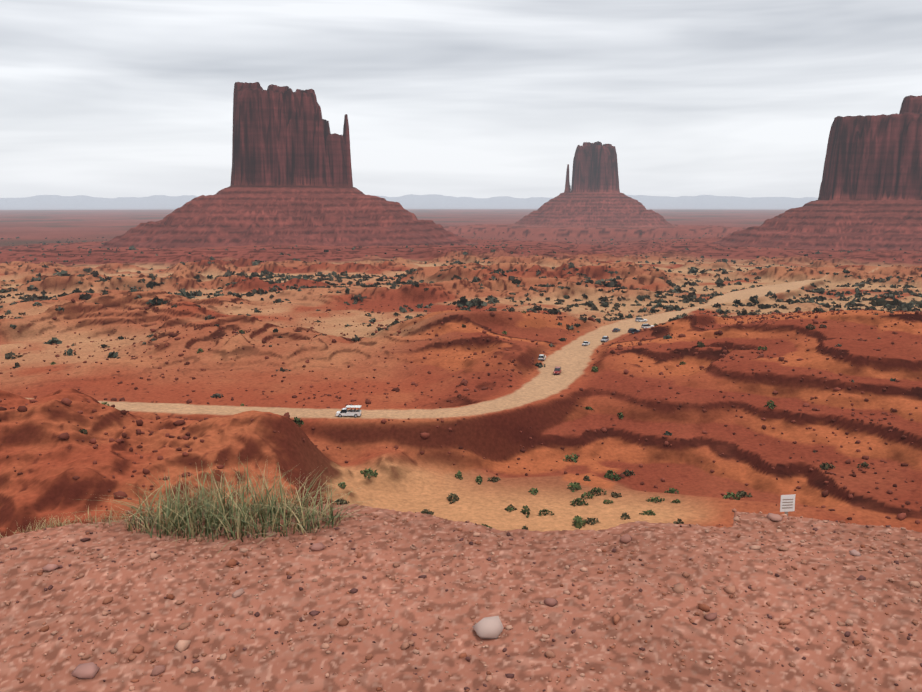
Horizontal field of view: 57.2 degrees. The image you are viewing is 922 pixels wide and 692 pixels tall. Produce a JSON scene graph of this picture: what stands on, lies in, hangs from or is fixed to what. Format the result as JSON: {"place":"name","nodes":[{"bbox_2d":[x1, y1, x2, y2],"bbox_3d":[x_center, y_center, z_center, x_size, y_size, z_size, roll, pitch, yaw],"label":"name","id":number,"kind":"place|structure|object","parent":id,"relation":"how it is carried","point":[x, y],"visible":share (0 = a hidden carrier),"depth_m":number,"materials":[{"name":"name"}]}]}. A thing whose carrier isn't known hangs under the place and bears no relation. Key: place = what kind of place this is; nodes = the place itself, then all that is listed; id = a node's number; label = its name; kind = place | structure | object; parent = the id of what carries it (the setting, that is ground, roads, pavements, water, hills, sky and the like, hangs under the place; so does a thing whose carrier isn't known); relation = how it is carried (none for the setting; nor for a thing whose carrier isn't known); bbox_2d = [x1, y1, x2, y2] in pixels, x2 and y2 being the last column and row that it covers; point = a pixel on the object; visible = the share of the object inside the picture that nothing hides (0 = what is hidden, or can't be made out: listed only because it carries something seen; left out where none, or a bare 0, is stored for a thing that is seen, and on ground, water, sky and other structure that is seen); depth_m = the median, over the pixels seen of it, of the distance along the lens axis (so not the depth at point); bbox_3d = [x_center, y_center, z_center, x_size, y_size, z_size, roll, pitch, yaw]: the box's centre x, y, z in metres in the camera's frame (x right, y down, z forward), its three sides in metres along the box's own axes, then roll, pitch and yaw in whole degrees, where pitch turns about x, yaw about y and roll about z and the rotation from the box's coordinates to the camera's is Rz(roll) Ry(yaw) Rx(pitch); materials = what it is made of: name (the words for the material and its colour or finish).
{"place":"outdoors","nodes":[
{"label":"outdoors","id":0,"kind":"place"},
{"bbox_2d":[0,194,921,691],"bbox_3d":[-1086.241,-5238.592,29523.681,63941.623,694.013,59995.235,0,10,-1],"label":"desert ground","id":1,"kind":"structure","parent":0,"point":[410,482],"depth_m":180.93,"materials":[{"name":"red"}]},
{"bbox_2d":[1,452,374,555],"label":"grass clump","id":2,"kind":"object","parent":1,"relation":"on","point":[175,516],"depth_m":4.09,"materials":[{"name":"green plant"}]},
{"bbox_2d":[89,82,478,247],"bbox_3d":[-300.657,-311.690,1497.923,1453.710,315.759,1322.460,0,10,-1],"label":"butte","id":3,"kind":"object","parent":1,"relation":"on","point":[291,178],"visible":0.85,"depth_m":1496.64,"materials":[{"name":"brown stone"}]},
{"bbox_2d":[335,405,361,417],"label":"van","id":4,"kind":"object","parent":1,"relation":"on","point":[355,413],"visible":0.98,"depth_m":197.93,"materials":[{"name":"white paint"}]},
{"bbox_2d":[42,513,860,678],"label":"ledge stones","id":5,"kind":"object","parent":1,"relation":"on","point":[492,627],"visible":0.96,"depth_m":3.10,"materials":[{"name":"beige stone"}]},
{"bbox_2d":[0,231,921,529],"bbox_3d":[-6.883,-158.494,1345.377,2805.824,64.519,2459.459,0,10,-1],"label":"desert shrubs","id":6,"kind":"object","parent":1,"relation":"on","point":[688,297],"visible":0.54,"depth_m":455.34,"materials":[{"name":"green plant"}]},
{"bbox_2d":[0,508,921,691],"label":"ledge pebbles","id":7,"kind":"object","parent":1,"relation":"on","point":[181,645],"visible":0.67,"depth_m":3.37,"materials":[{"name":"stone"}]},
{"bbox_2d":[0,299,921,525],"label":"rubble rocks","id":8,"kind":"object","parent":1,"relation":"on","point":[424,435],"visible":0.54,"depth_m":227.48,"materials":[{"name":"stone"}]},
{"bbox_2d":[538,354,545,360],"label":"car","id":9,"kind":"object","parent":1,"relation":"on","point":[542,357],"visible":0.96,"depth_m":266.90,"materials":[{"name":"white paint"}]},
{"bbox_2d":[553,367,560,374],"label":"car","id":10,"kind":"object","parent":1,"relation":"on","point":[557,370],"visible":1,"depth_m":247.29,"materials":[{"name":"red paint"}]},
{"bbox_2d":[582,341,589,345],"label":"car","id":11,"kind":"object","parent":1,"relation":"on","point":[586,343],"visible":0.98,"depth_m":294.97,"materials":[{"name":"white paint"}]},
{"bbox_2d":[507,141,678,228],"bbox_3d":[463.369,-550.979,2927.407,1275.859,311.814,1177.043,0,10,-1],"label":"butte","id":12,"kind":"object","parent":1,"relation":"on","point":[591,196],"visible":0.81,"depth_m":2901.86,"materials":[{"name":"brown stone"}]},
{"bbox_2d":[601,336,608,341],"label":"car","id":13,"kind":"object","parent":1,"relation":"on","point":[605,339],"visible":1,"depth_m":303.32,"materials":[{"name":"grey paint"}]},
{"bbox_2d":[628,328,640,333],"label":"car","id":14,"kind":"object","parent":1,"relation":"on","point":[632,330],"visible":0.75,"depth_m":304.58,"materials":[{"name":"grey paint"}]},
{"bbox_2d":[635,317,646,321],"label":"car","id":15,"kind":"object","parent":1,"relation":"on","point":[638,319],"visible":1,"depth_m":353.43,"materials":[{"name":"white paint"}]},
{"bbox_2d":[641,324,654,328],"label":"car","id":16,"kind":"object","parent":1,"relation":"on","point":[643,326],"visible":0.79,"depth_m":310.74,"materials":[{"name":"white paint"}]},
{"bbox_2d":[780,494,794,515],"bbox_3d":[5.244,2.663,13.619,0.243,0.567,0.049,-1,10,-7],"label":"sign","id":17,"kind":"object","parent":1,"relation":"on","point":[787,503],"visible":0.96,"depth_m":13.57,"materials":[{"name":"beige"}]},
{"bbox_2d":[713,95,921,249],"bbox_3d":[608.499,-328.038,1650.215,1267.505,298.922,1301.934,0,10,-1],"label":"butte","id":18,"kind":"object","parent":1,"relation":"on","point":[870,195],"visible":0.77,"depth_m":1524.37,"materials":[{"name":"brown stone"}]},
{"bbox_2d":[0,0,921,197],"label":"sky","id":19,"kind":"structure","parent":0,"point":[99,98],"materials":[{"name":"grey"}]}
]}

